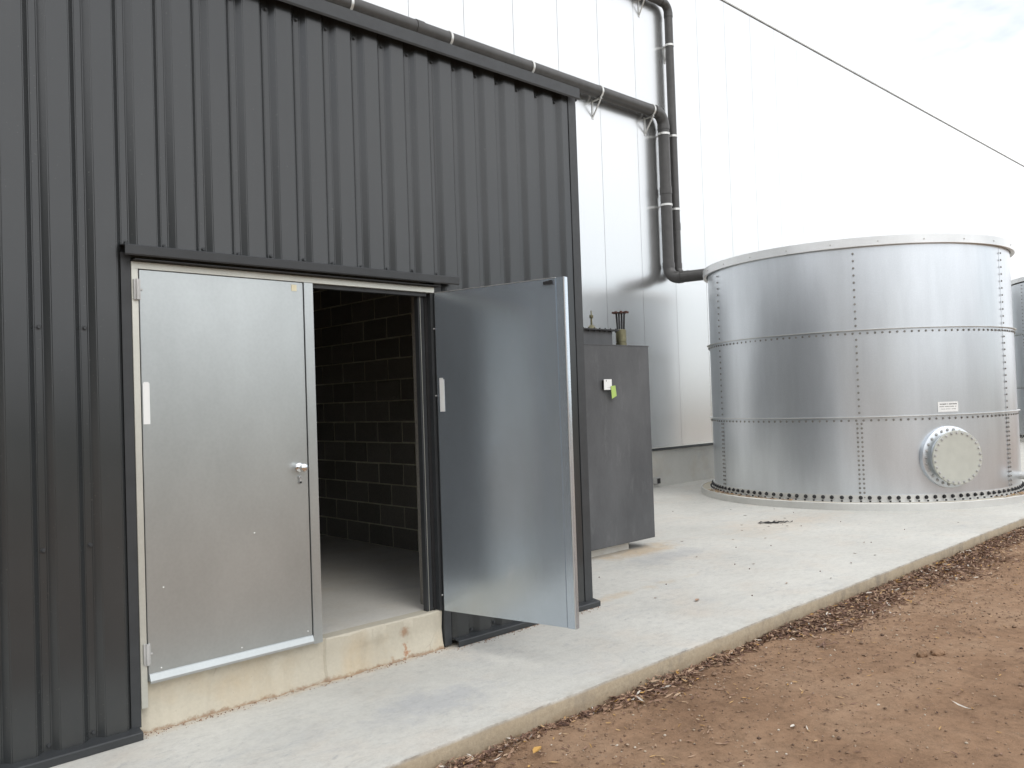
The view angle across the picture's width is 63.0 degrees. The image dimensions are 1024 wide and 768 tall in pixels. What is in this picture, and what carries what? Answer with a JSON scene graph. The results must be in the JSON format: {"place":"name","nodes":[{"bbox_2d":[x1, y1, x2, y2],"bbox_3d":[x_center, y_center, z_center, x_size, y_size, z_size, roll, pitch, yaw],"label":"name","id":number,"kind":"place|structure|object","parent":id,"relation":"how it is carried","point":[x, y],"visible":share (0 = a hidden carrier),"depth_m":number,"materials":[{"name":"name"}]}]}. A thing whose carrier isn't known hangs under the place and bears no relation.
{"place":"outdoors","nodes":[
{"label":"outdoors","id":0,"kind":"place"},
{"bbox_2d":[50,442,1023,767],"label":"concrete pavement","id":1,"kind":"structure","parent":0,"point":[642,622],"depth_m":5.50,"materials":[{"name":"grey concrete"}]},
{"bbox_2d":[0,0,600,767],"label":"clad shed","id":2,"kind":"structure","parent":1,"relation":"on","point":[292,380],"depth_m":4.69,"materials":[{"name":"grey metal"}]},
{"bbox_2d":[133,270,322,683],"bbox_3d":[-1.501,0.459,4.531,1.012,2.092,0.120,-1,-2,-43],"label":"door leaf","id":3,"kind":"structure","parent":2,"relation":"in","point":[229,422],"depth_m":4.51,"materials":[{"name":"metal"}]},
{"bbox_2d":[433,276,578,629],"bbox_3d":[-0.063,0.421,5.215,0.997,2.083,0.059,-3,-1,34],"label":"door leaf","id":4,"kind":"structure","parent":2,"relation":"in","point":[509,545],"depth_m":5.17,"materials":[{"name":"metal"}]},
{"bbox_2d":[583,311,654,556],"bbox_3d":[0.493,0.493,8.765,1.848,2.560,1.104,-1,-2,-43],"label":"steel cabinet","id":5,"kind":"object","parent":1,"relation":"on","point":[619,445],"visible":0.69,"depth_m":8.67,"materials":[{"name":"grey metal"}]},
{"bbox_2d":[363,0,1023,486],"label":"warehouse","id":6,"kind":"structure","parent":1,"relation":"on","point":[783,138],"depth_m":16.29,"materials":[{"name":"silver metal"}]},
{"bbox_2d":[325,0,704,282],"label":"rainwater pipe","id":7,"kind":"object","parent":6,"relation":"attached to","point":[656,112],"visible":0.75,"depth_m":13.86,"materials":[{"name":"grey plastic"}]},
{"bbox_2d":[653,477,660,483],"bbox_3d":[2.572,1.718,14.826,0.100,0.110,0.099,-1,-2,-43],"label":"wall conduit box","id":8,"kind":"object","parent":6,"relation":"attached to","point":[656,480],"visible":1,"depth_m":14.79,"materials":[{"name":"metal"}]},
{"bbox_2d":[638,0,687,270],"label":"rainwater pipe","id":9,"kind":"object","parent":6,"relation":"attached to","point":[665,5],"visible":0.72,"depth_m":15.32,"materials":[{"name":"grey plastic"}]},
{"bbox_2d":[759,520,792,522],"bbox_3d":[3.248,1.698,10.307,0.420,0.022,0.117,-2,-1,2],"label":"plastic scrap","id":10,"kind":"object","parent":1,"relation":"on","point":[774,521],"visible":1,"depth_m":10.29,"materials":[{"name":"black plastic"}]},
{"bbox_2d":[701,233,1023,510],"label":"water tank","id":11,"kind":"object","parent":1,"relation":"on","point":[873,373],"visible":1,"depth_m":11.40,"materials":[{"name":"metal"}]},
{"bbox_2d":[1011,277,1023,441],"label":"water tank","id":12,"kind":"object","parent":1,"relation":"on","point":[1017,286],"visible":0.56,"depth_m":23.68,"materials":[{"name":"metal"}]},
{"bbox_2d":[145,489,1023,735],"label":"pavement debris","id":13,"kind":"object","parent":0,"point":[1020,493],"visible":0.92,"depth_m":5.66,"materials":[{"name":"brown plant"}]},
{"bbox_2d":[452,536,1023,767],"bbox_3d":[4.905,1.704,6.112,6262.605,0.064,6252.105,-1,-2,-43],"label":"soil ground","id":14,"kind":"structure","parent":0,"point":[931,736],"depth_m":4.59,"materials":[{"name":"brown soil"}]},
{"bbox_2d":[434,526,1023,767],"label":"leaf litter","id":15,"kind":"object","parent":14,"relation":"on","point":[894,587],"visible":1,"depth_m":6.14,"materials":[{"name":"brown plant"}]},
{"bbox_2d":[532,746,540,752],"bbox_3d":[0.122,1.771,4.050,0.035,0.011,0.100,-2,-1,19],"label":"fallen leaf","id":16,"kind":"object","parent":15,"relation":"on","point":[536,749],"visible":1,"depth_m":4.05,"materials":[{"name":"orange plant"}]},
{"bbox_2d":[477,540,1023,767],"bbox_3d":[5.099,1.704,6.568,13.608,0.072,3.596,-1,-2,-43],"label":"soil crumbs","id":17,"kind":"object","parent":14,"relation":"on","point":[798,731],"visible":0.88,"depth_m":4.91,"materials":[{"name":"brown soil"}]},
{"bbox_2d":[916,651,927,657],"bbox_3d":[2.651,1.751,5.405,0.078,0.049,0.070,-1,-2,-43],"label":"stone","id":18,"kind":"object","parent":14,"relation":"on","point":[921,654],"visible":0.99,"depth_m":5.38,"materials":[{"name":"brown stone"}]},
{"bbox_2d":[930,649,944,655],"bbox_3d":[2.779,1.756,5.449,0.091,0.053,0.101,-2,-1,18],"label":"stone","id":19,"kind":"object","parent":14,"relation":"on","point":[936,652],"visible":0.97,"depth_m":5.42,"materials":[{"name":"beige stone"}]},
{"bbox_2d":[726,0,1023,164],"label":"sky","id":20,"kind":"structure","parent":0,"point":[961,62],"materials":[{"name":"white"}]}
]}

